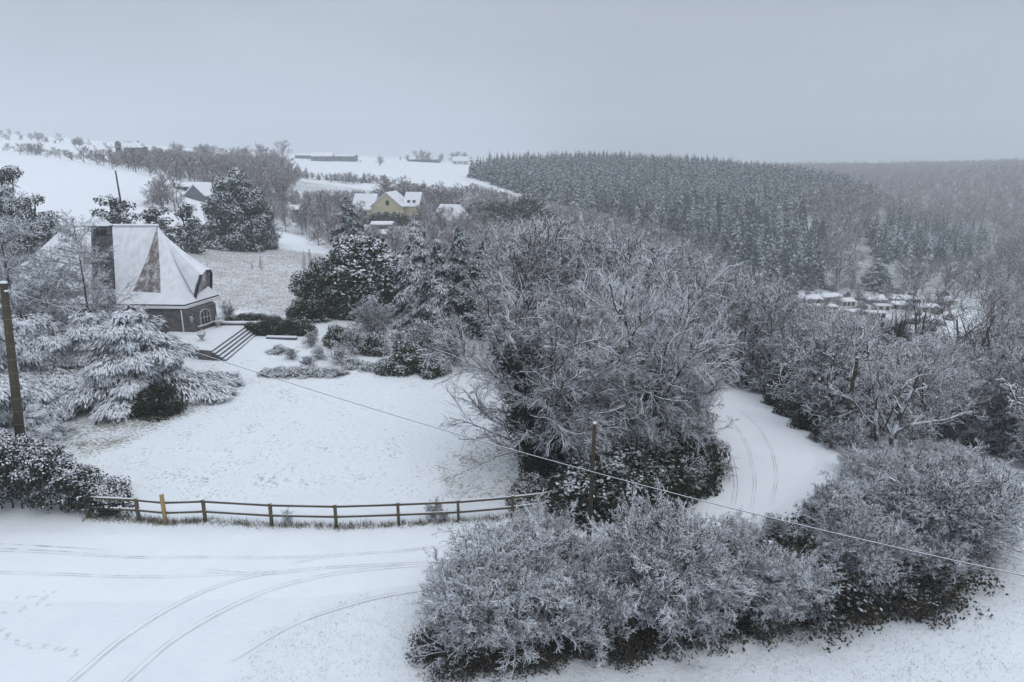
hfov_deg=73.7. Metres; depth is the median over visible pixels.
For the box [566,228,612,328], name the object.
bare tree
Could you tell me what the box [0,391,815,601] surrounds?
road
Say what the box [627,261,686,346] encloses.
bare tree
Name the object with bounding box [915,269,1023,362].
dark tree
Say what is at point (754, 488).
tyre track
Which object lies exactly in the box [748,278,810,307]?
bare tree
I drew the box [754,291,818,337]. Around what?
bare tree
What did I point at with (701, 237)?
forest conifer
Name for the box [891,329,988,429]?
bare tree
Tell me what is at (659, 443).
bare tree
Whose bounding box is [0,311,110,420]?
cedar tree
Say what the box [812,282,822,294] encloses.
camp tree
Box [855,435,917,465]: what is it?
shrub
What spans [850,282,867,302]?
camp tree
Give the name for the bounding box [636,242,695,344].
bare tree
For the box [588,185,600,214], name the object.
forest conifer
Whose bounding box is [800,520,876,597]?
shrub
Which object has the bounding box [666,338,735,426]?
bare tree
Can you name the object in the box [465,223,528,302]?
bare tree
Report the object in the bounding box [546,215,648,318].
bare tree
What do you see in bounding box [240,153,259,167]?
hillside tree
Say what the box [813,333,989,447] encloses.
oak tree
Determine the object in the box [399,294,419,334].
spruce tree
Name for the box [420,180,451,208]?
hillside tree
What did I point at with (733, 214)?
forest conifer
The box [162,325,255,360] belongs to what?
terrace
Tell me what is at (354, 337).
frosted bush
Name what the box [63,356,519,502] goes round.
lawn grass
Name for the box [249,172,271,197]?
hillside tree
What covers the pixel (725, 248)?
forest conifer
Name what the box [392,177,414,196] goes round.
hillside tree
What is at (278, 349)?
bed plant
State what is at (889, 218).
plantation conifer
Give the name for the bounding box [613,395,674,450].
bare tree
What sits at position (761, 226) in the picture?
forest conifer
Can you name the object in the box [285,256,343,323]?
holly tree
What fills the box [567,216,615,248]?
bare tree
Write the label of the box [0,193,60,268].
pine tree
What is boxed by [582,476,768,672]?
shrub
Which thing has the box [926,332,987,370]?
bare tree
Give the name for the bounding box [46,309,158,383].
cedar tree
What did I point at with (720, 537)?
shrub
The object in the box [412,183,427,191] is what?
hillside tree
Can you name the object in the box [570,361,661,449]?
bare tree
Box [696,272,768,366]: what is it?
bare tree
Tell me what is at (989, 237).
plantation conifer
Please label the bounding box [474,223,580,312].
bare tree
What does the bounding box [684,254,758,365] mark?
bare tree
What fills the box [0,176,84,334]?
larch tree
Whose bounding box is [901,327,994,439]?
bare tree
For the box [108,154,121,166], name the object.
hillside tree
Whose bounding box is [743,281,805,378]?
bare tree
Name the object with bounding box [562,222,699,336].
bare tree
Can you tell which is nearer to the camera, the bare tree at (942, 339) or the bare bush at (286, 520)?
the bare bush at (286, 520)
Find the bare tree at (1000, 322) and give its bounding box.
[990,311,1014,337]
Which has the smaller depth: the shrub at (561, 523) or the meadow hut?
the shrub at (561, 523)
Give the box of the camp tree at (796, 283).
[787,275,803,290]
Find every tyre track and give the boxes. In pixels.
[0,524,609,558]
[0,538,610,577]
[0,543,111,555]
[66,565,325,681]
[121,561,439,681]
[202,568,283,574]
[230,587,429,660]
[292,553,365,563]
[723,440,738,508]
[724,414,756,508]
[735,407,777,504]
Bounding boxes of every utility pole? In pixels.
[0,281,25,438]
[115,170,121,200]
[586,421,596,540]
[839,357,859,444]
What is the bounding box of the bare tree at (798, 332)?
[760,298,839,374]
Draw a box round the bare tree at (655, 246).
[607,226,656,250]
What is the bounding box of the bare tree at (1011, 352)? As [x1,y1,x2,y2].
[998,338,1023,382]
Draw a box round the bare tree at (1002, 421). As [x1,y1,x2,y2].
[986,368,1020,451]
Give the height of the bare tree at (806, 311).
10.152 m
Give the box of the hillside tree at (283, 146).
[272,139,292,158]
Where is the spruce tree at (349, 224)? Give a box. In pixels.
[325,192,366,263]
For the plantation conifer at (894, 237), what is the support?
on the ground at (320, 458)
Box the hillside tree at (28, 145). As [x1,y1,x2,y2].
[20,143,31,153]
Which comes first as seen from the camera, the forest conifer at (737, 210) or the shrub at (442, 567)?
the shrub at (442, 567)
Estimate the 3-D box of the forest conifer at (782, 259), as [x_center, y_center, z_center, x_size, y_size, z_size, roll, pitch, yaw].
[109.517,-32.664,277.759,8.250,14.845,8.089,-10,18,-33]
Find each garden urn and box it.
[196,329,205,340]
[213,316,221,327]
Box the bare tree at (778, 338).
[753,298,838,368]
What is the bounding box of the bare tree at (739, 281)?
[693,262,759,359]
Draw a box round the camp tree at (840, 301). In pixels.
[831,295,844,307]
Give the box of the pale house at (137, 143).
[122,141,144,148]
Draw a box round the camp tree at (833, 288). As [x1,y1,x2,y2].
[828,280,841,292]
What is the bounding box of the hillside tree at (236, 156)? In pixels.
[229,146,247,159]
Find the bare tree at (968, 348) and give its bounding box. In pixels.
[940,331,993,375]
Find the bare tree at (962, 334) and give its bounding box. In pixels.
[941,325,997,344]
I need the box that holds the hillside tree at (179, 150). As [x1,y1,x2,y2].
[173,144,187,153]
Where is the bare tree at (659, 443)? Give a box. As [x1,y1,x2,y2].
[641,422,683,468]
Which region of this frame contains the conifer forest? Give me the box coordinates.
[467,150,882,213]
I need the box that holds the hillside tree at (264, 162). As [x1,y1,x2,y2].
[254,154,275,173]
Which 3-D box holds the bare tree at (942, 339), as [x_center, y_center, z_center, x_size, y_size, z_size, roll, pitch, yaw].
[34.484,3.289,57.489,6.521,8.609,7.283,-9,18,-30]
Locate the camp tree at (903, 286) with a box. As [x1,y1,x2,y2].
[897,282,909,294]
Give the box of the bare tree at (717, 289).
[694,268,740,364]
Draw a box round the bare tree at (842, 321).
[833,316,881,361]
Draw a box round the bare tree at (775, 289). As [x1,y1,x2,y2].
[761,280,794,306]
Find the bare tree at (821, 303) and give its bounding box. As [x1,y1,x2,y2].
[791,301,864,343]
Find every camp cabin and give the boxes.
[795,294,823,302]
[813,303,838,311]
[818,292,843,301]
[836,297,856,306]
[844,308,866,316]
[863,294,887,304]
[866,310,887,318]
[872,303,892,310]
[887,295,920,301]
[888,300,912,309]
[916,303,940,312]
[929,296,959,305]
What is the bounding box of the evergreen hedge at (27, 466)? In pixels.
[0,427,135,518]
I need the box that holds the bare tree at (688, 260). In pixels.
[651,240,700,281]
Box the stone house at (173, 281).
[10,219,220,335]
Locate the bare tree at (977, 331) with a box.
[963,324,997,342]
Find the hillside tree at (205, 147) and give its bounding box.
[199,144,208,156]
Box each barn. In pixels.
[169,182,209,190]
[183,183,216,201]
[294,153,310,158]
[310,152,333,161]
[334,154,357,161]
[408,158,439,162]
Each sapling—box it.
[300,252,306,272]
[306,249,312,267]
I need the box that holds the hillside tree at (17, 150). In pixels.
[13,143,23,153]
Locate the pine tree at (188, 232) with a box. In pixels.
[172,202,211,253]
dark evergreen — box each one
[466,202,481,223]
[476,200,490,223]
[480,211,500,230]
[487,200,509,216]
[498,203,531,223]
[510,195,550,223]
[531,198,556,230]
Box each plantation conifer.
[863,212,872,238]
[866,220,877,245]
[869,231,880,256]
[874,222,882,240]
[876,231,882,249]
[878,232,887,255]
[883,234,894,263]
[886,213,891,227]
[888,227,896,249]
[889,213,894,227]
[893,237,901,258]
[896,225,903,239]
[896,234,903,253]
[897,213,904,232]
[898,241,907,262]
[906,238,913,261]
[913,234,921,260]
[916,240,928,262]
[921,237,934,265]
[927,235,934,257]
[933,240,939,258]
[934,237,947,265]
[942,218,949,234]
[944,234,954,253]
[946,244,951,263]
[949,243,954,262]
[953,237,958,261]
[956,235,962,254]
[957,242,964,261]
[959,230,964,240]
[966,243,972,260]
[971,244,977,259]
[974,241,979,257]
[978,232,987,252]
[978,238,986,254]
[979,226,983,243]
[985,228,990,247]
[986,234,990,250]
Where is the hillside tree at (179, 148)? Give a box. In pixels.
[174,144,183,154]
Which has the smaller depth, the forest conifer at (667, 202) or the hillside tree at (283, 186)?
the hillside tree at (283, 186)
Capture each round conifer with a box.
[198,166,272,251]
[236,179,278,249]
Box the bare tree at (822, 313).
[797,304,844,328]
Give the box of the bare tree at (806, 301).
[788,287,823,312]
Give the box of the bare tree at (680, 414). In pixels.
[635,376,709,449]
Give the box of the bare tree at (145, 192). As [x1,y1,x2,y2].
[139,190,152,201]
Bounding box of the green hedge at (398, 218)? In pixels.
[362,211,421,225]
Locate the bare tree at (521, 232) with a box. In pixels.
[487,214,568,275]
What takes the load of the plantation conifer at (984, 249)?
on the ground at (320, 458)
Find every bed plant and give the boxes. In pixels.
[265,343,289,354]
[282,346,298,358]
[298,354,317,366]
[309,345,330,359]
[326,343,348,364]
[340,356,365,370]
[358,361,376,372]
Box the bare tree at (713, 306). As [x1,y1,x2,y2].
[645,245,741,346]
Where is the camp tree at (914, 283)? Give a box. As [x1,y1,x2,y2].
[909,276,924,293]
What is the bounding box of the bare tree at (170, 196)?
[161,191,190,211]
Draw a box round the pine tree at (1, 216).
[0,213,14,262]
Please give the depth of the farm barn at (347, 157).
593.12 m
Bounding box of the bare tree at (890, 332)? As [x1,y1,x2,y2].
[866,325,914,348]
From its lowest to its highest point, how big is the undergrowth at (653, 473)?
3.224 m
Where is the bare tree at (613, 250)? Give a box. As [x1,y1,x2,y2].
[575,235,645,306]
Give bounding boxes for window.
[197,308,213,327]
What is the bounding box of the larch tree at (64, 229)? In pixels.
[22,208,157,336]
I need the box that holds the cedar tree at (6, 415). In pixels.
[0,303,86,426]
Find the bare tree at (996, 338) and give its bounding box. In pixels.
[974,328,1015,356]
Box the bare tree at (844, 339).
[780,305,898,415]
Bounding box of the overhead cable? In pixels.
[9,290,1023,575]
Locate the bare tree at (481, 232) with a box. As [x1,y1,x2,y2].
[465,219,492,256]
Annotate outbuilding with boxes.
[374,229,395,238]
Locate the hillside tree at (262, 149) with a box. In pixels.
[251,142,273,157]
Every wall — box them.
[220,321,258,326]
[266,335,296,339]
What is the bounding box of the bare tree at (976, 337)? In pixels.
[942,333,1002,361]
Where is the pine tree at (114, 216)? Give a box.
[89,194,137,223]
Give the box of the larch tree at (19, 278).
[0,245,51,315]
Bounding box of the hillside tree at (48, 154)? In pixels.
[43,149,51,157]
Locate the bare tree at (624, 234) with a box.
[612,224,666,266]
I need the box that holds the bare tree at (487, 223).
[473,219,509,255]
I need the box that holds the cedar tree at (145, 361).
[52,305,244,424]
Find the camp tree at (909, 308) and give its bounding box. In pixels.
[902,297,920,315]
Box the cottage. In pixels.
[432,201,470,228]
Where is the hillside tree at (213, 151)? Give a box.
[210,145,218,157]
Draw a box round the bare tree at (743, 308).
[709,276,801,371]
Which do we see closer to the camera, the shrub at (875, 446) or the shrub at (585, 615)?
the shrub at (585, 615)
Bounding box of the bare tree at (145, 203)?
[140,193,158,207]
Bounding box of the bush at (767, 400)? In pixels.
[760,363,797,406]
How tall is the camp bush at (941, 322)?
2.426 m
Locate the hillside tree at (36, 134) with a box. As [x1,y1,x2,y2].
[30,132,41,140]
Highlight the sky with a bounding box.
[0,0,1023,165]
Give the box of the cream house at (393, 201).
[352,188,425,217]
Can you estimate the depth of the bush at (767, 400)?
53.73 m
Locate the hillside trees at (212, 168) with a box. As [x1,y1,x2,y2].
[99,144,300,197]
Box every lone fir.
[855,267,870,287]
[862,244,895,292]
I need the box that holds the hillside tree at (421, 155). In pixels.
[414,150,427,160]
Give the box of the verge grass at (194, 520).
[81,506,555,531]
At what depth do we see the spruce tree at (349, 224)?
102.92 m
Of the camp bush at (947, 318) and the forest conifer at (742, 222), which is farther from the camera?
the forest conifer at (742, 222)
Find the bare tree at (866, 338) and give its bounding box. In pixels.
[816,306,899,371]
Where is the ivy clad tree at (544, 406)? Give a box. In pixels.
[418,257,662,503]
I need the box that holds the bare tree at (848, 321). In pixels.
[822,313,864,349]
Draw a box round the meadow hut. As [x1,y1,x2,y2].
[289,204,302,223]
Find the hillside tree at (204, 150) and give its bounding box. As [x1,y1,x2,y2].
[198,147,213,156]
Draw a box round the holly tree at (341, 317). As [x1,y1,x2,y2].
[321,257,367,320]
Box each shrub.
[373,354,400,376]
[401,543,553,679]
[411,550,477,657]
[421,530,560,677]
[422,544,485,589]
[431,513,570,638]
[441,514,594,666]
[451,538,536,595]
[462,487,591,566]
[469,517,553,557]
[499,505,582,550]
[514,557,562,628]
[532,502,574,557]
[542,542,621,638]
[549,548,641,669]
[551,556,627,651]
[556,522,598,561]
[570,541,677,630]
[575,520,639,575]
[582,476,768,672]
[583,478,732,647]
[619,497,664,535]
[626,496,744,610]
[639,538,753,651]
[676,581,731,638]
[681,510,719,537]
[711,510,769,571]
[713,505,760,536]
[714,533,781,594]
[716,532,759,576]
[724,522,769,546]
[726,555,804,634]
[738,545,847,636]
[740,540,839,625]
[744,524,766,545]
[759,512,787,537]
[764,513,795,542]
[780,531,811,552]
[783,468,964,558]
[793,521,815,539]
[798,498,815,516]
[799,489,882,548]
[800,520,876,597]
[801,507,819,526]
[805,477,875,524]
[806,483,837,499]
[812,523,872,568]
[813,506,933,607]
[813,514,833,539]
[814,482,837,491]
[832,456,858,473]
[834,453,920,504]
[836,446,864,466]
[842,452,1010,546]
[844,453,863,466]
[846,439,924,484]
[847,446,917,475]
[852,469,896,511]
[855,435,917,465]
[857,515,925,572]
[864,441,887,455]
[868,441,885,448]
[868,441,900,454]
[870,446,1004,559]
[876,520,985,597]
[886,458,1023,571]
[889,456,1003,552]
[891,445,1023,534]
[894,437,912,449]
[898,440,925,454]
[901,440,926,455]
[901,444,920,455]
[901,469,1023,584]
[907,438,937,456]
[911,449,930,460]
[918,439,938,453]
[921,438,1023,502]
[922,438,1000,480]
[931,445,989,470]
[938,443,962,453]
[940,436,962,446]
[941,439,967,455]
[947,465,1023,561]
[950,462,1023,548]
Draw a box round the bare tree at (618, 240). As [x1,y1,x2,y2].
[596,226,647,261]
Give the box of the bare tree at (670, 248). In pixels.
[609,234,687,346]
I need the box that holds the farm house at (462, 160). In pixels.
[452,155,468,164]
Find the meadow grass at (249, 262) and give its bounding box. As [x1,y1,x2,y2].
[172,238,325,315]
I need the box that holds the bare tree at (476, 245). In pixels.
[469,216,503,254]
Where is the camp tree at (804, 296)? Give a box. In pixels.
[798,285,809,301]
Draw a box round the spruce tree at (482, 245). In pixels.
[459,241,492,318]
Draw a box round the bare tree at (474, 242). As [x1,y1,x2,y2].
[468,220,510,263]
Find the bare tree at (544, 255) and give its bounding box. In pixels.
[481,218,570,349]
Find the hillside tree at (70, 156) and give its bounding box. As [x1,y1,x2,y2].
[65,151,74,160]
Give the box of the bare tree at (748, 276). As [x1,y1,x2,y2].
[687,264,760,368]
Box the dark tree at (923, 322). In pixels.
[874,271,977,337]
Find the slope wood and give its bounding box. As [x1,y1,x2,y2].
[449,218,1023,343]
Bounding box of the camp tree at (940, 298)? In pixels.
[934,291,949,305]
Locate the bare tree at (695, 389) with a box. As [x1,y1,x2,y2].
[667,374,714,430]
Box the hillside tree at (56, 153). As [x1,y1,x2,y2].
[52,149,61,158]
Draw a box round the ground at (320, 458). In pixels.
[0,134,1023,681]
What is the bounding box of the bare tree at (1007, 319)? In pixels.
[998,311,1023,338]
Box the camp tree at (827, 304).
[817,299,831,309]
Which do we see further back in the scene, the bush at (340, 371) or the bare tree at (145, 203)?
the bare tree at (145, 203)
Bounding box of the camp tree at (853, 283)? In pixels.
[848,277,857,291]
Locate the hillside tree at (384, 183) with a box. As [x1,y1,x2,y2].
[372,174,402,196]
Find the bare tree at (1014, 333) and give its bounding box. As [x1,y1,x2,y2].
[986,316,1023,357]
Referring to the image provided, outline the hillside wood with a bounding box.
[797,184,1023,257]
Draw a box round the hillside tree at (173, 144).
[167,142,177,150]
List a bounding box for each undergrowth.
[404,620,452,670]
[416,635,488,681]
[465,639,511,681]
[473,634,569,681]
[505,470,548,511]
[532,624,594,662]
[540,451,630,531]
[544,542,661,667]
[546,470,587,521]
[563,442,686,528]
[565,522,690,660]
[566,622,654,673]
[614,438,701,520]
[619,618,683,659]
[637,609,739,664]
[641,426,724,498]
[673,413,730,475]
[689,535,803,652]
[700,599,750,656]
[720,593,808,651]
[740,520,833,644]
[772,395,809,417]
[784,490,845,542]
[786,607,847,636]
[787,404,829,431]
[795,561,915,652]
[797,526,900,626]
[807,420,848,444]
[843,559,961,630]
[870,546,1008,625]
[885,521,997,590]
[961,552,993,575]
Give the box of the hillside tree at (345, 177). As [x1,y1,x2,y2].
[340,173,351,182]
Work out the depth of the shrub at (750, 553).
25.30 m
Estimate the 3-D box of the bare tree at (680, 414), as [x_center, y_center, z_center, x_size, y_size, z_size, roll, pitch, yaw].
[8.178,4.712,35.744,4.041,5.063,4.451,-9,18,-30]
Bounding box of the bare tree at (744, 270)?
[699,262,762,336]
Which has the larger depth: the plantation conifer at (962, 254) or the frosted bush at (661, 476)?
the plantation conifer at (962, 254)
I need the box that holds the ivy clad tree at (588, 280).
[530,254,680,408]
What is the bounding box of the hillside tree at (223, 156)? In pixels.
[218,154,232,165]
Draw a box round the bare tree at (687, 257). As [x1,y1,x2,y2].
[650,244,710,278]
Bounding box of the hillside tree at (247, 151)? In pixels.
[239,145,253,157]
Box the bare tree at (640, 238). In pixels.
[606,233,644,258]
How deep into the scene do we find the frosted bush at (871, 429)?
39.19 m
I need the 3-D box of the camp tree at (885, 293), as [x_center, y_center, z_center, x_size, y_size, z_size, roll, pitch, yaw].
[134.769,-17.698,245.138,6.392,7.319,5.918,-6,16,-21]
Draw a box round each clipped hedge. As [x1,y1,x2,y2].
[224,312,282,320]
[243,316,318,336]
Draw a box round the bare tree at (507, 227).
[492,222,528,241]
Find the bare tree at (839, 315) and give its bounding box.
[826,308,859,325]
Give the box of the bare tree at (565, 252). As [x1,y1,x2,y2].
[494,210,618,354]
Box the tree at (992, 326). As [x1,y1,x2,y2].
[942,300,1023,368]
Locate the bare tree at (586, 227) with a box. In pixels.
[572,221,615,251]
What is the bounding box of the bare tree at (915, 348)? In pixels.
[889,330,946,372]
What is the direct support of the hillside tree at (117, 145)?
on the ground at (320, 458)
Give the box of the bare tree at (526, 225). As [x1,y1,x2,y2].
[517,217,572,238]
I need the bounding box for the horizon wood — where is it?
[748,157,1023,214]
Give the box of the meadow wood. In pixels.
[209,197,542,267]
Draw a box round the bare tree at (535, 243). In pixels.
[459,217,584,338]
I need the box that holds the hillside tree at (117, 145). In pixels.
[114,141,121,156]
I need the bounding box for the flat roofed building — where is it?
[123,146,148,161]
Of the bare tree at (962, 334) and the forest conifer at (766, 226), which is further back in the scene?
the forest conifer at (766, 226)
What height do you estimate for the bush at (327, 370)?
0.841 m
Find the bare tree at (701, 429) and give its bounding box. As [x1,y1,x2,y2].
[681,413,720,444]
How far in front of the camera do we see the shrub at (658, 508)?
27.09 m
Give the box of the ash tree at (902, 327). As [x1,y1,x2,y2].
[863,292,926,358]
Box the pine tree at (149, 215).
[132,206,180,244]
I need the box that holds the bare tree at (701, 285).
[660,262,722,342]
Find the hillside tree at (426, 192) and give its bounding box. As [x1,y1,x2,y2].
[404,181,435,203]
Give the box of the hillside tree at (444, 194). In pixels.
[427,183,458,203]
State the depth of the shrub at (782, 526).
29.46 m
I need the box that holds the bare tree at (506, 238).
[477,222,534,269]
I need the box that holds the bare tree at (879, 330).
[867,321,892,344]
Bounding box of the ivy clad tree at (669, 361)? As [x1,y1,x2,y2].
[553,251,750,457]
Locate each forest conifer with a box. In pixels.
[570,179,583,210]
[580,188,589,211]
[584,187,591,210]
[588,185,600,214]
[592,192,600,215]
[600,181,609,210]
[607,197,613,215]
[611,194,620,216]
[613,183,621,209]
[618,183,628,211]
[622,194,634,223]
[630,198,635,221]
[633,192,641,220]
[634,205,640,224]
[641,191,648,217]
[641,199,648,226]
[646,207,655,232]
[649,196,655,215]
[653,199,658,222]
[656,206,666,228]
[657,208,664,233]
[658,190,663,211]
[658,194,670,224]
[664,209,671,235]
[669,213,679,236]
[670,193,676,211]
[670,207,676,230]
[676,189,683,217]
[676,211,684,236]
[677,208,694,244]
[681,207,688,230]
[682,200,690,220]
[683,190,690,205]
[689,204,695,228]
[689,215,708,250]
[690,183,698,213]
[690,194,695,215]
[692,206,701,233]
[700,204,705,224]
[703,209,712,241]
[705,197,715,219]
[708,214,722,248]
[709,207,714,231]
[710,221,716,240]
[711,197,716,220]
[712,224,724,253]
[712,230,719,252]
[714,189,720,216]
[715,206,723,222]
[716,198,723,221]
[717,223,731,252]
[721,198,728,222]
[721,232,730,261]
[725,201,731,225]
[727,205,736,232]
[727,228,742,266]
[728,217,734,241]
[729,217,740,252]
[730,194,735,209]
[731,230,742,253]
[733,200,739,221]
[734,188,740,208]
[734,238,749,276]
[736,212,744,231]
[738,200,747,217]
[740,226,746,240]
[743,222,755,244]
[747,232,755,265]
[748,239,758,274]
[748,254,755,278]
[750,196,756,215]
[751,227,761,253]
[753,248,768,282]
[754,187,762,209]
[754,244,766,271]
[755,243,766,272]
[756,237,768,264]
[756,238,760,255]
[757,217,764,237]
[761,227,770,260]
[762,218,768,234]
[763,211,766,227]
[764,255,770,283]
[765,209,770,228]
[766,205,772,226]
[766,244,770,264]
[767,219,775,243]
[767,232,776,256]
[767,248,776,282]
[770,262,780,284]
[771,189,781,218]
[771,226,777,250]
[772,199,783,225]
[772,200,779,221]
[774,211,786,236]
[774,238,782,257]
[774,252,781,272]
[776,232,785,247]
[777,223,782,240]
[777,233,788,265]
[777,243,784,264]
[780,202,784,227]
[780,238,791,272]
[780,253,793,288]
[782,198,787,221]
[782,216,789,241]
[782,249,796,276]
[782,252,790,285]
[784,196,792,223]
[785,197,798,222]
[786,225,795,245]
[786,226,791,243]
[789,237,802,266]
[790,232,795,245]
[790,254,802,286]
[791,214,800,235]
[792,247,804,281]
[795,233,803,263]
[798,200,804,221]
[798,213,807,247]
[798,229,804,253]
[799,202,809,230]
[799,207,809,240]
[799,262,813,290]
[801,222,807,252]
[801,236,815,273]
[802,257,812,283]
[803,230,814,257]
[807,208,819,238]
[809,226,818,250]
[810,254,818,276]
[811,260,824,289]
[812,255,829,285]
[813,244,824,272]
[814,222,823,251]
[817,217,830,254]
[817,237,823,260]
[818,229,823,254]
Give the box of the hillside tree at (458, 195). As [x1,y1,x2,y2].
[434,182,472,209]
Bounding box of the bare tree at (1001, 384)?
[964,350,1023,453]
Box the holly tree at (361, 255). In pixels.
[325,233,403,322]
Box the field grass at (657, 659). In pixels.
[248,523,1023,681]
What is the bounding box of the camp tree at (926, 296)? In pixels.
[922,291,932,302]
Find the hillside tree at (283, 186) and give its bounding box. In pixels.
[263,173,298,200]
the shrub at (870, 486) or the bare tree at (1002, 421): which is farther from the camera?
the bare tree at (1002, 421)
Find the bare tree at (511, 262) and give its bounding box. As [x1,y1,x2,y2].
[469,210,594,358]
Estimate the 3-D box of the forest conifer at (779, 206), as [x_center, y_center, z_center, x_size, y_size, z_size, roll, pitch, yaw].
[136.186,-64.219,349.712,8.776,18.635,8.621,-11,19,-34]
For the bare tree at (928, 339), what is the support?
on the ground at (320, 458)
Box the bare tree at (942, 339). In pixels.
[898,328,963,387]
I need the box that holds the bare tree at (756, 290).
[714,276,788,352]
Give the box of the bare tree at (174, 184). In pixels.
[166,177,184,207]
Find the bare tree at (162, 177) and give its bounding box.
[152,171,180,204]
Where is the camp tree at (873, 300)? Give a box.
[868,291,882,307]
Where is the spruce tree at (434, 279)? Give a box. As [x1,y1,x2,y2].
[417,237,464,337]
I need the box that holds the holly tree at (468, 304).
[452,259,521,341]
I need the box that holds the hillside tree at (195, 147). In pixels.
[191,143,201,152]
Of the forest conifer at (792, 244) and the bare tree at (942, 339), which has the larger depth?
the forest conifer at (792, 244)
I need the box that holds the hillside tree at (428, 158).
[424,152,431,159]
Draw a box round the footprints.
[0,591,77,655]
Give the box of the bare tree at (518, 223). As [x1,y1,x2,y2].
[491,215,539,270]
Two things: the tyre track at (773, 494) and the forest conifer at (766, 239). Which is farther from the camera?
the forest conifer at (766, 239)
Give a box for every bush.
[218,301,237,317]
[256,367,276,377]
[266,364,288,378]
[269,221,283,239]
[279,366,300,378]
[279,507,293,524]
[292,365,312,379]
[300,329,322,346]
[304,366,325,378]
[317,365,338,378]
[327,366,349,378]
[336,322,366,355]
[348,293,397,337]
[379,325,415,355]
[401,317,451,352]
[423,496,443,522]
[433,325,475,365]
[439,508,448,520]
[638,457,683,506]
[672,453,713,490]
[689,430,738,479]
[722,323,779,390]
[738,333,787,392]
[741,322,792,390]
[749,312,817,385]
[760,363,797,406]
[764,337,840,401]
[766,336,805,370]
[772,349,808,385]
[786,324,871,398]
[789,337,894,423]
[792,367,816,404]
[801,349,884,437]
[819,420,848,448]
[825,284,835,290]
[832,415,874,452]
[841,398,903,448]
[849,343,927,437]
[856,301,867,308]
[860,338,924,414]
[881,377,939,437]
[889,287,899,293]
[889,399,942,445]
[906,375,931,432]
[925,353,977,438]
[932,318,946,325]
[940,387,1008,446]
[942,314,955,320]
[952,395,1019,459]
[956,402,1006,448]
[996,376,1023,482]
[1002,385,1023,457]
[1008,398,1023,459]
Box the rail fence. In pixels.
[82,490,567,526]
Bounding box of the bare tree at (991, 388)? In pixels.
[957,330,1023,457]
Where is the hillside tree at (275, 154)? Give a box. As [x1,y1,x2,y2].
[264,147,285,158]
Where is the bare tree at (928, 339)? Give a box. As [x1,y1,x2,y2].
[907,329,947,357]
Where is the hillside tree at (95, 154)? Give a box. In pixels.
[86,148,102,164]
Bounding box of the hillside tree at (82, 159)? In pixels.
[74,145,90,162]
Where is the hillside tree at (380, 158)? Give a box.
[375,156,383,165]
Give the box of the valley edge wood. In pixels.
[819,235,1023,297]
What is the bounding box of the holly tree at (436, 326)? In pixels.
[419,314,456,350]
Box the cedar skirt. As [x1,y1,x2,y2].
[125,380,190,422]
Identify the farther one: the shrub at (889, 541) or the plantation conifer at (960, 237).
the plantation conifer at (960, 237)
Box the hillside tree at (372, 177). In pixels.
[369,174,376,182]
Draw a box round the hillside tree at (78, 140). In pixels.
[76,137,83,146]
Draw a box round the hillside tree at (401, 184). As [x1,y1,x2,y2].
[388,175,411,192]
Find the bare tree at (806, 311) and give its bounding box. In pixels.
[795,300,816,319]
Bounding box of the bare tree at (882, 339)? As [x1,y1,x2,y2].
[857,325,916,370]
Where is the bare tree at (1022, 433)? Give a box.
[1009,394,1023,459]
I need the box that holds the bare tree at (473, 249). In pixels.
[468,216,535,272]
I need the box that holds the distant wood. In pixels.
[265,181,786,290]
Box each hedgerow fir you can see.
[295,164,302,177]
[362,173,367,182]
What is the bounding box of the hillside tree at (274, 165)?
[265,154,286,173]
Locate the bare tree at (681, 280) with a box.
[625,245,689,334]
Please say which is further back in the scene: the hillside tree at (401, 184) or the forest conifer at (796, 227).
the forest conifer at (796, 227)
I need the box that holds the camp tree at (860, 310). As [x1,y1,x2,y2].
[854,302,868,316]
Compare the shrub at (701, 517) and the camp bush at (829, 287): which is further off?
the camp bush at (829, 287)
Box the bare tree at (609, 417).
[568,396,634,457]
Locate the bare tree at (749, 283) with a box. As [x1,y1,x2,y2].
[716,270,769,363]
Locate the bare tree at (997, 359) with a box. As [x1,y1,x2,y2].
[969,341,1023,373]
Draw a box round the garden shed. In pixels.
[370,221,394,230]
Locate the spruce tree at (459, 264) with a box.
[445,227,473,315]
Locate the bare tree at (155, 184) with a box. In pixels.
[144,178,168,202]
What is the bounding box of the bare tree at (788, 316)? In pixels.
[762,290,812,332]
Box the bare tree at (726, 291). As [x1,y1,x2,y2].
[683,267,776,375]
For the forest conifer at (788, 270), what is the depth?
257.44 m
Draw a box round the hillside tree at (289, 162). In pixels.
[271,157,299,178]
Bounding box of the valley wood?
[977,275,1023,322]
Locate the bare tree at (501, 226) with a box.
[477,216,549,271]
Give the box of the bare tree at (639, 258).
[565,225,678,326]
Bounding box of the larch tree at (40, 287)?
[0,250,94,335]
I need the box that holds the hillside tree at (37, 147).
[32,141,44,154]
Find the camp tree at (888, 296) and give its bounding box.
[882,295,894,304]
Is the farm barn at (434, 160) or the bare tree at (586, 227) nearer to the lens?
the bare tree at (586, 227)
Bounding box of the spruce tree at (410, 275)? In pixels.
[388,218,432,330]
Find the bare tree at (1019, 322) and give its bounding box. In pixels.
[989,303,1023,343]
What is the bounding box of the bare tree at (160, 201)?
[144,188,178,208]
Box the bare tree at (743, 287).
[740,280,796,333]
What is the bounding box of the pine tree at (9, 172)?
[0,165,28,254]
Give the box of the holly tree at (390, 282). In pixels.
[354,255,413,326]
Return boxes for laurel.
[322,323,353,349]
[356,332,389,356]
[389,340,434,377]
[415,354,452,379]
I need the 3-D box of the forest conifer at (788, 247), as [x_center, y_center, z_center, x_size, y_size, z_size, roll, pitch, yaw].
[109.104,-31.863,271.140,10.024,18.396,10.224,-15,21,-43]
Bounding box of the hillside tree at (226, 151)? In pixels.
[222,146,237,159]
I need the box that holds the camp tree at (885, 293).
[879,281,893,295]

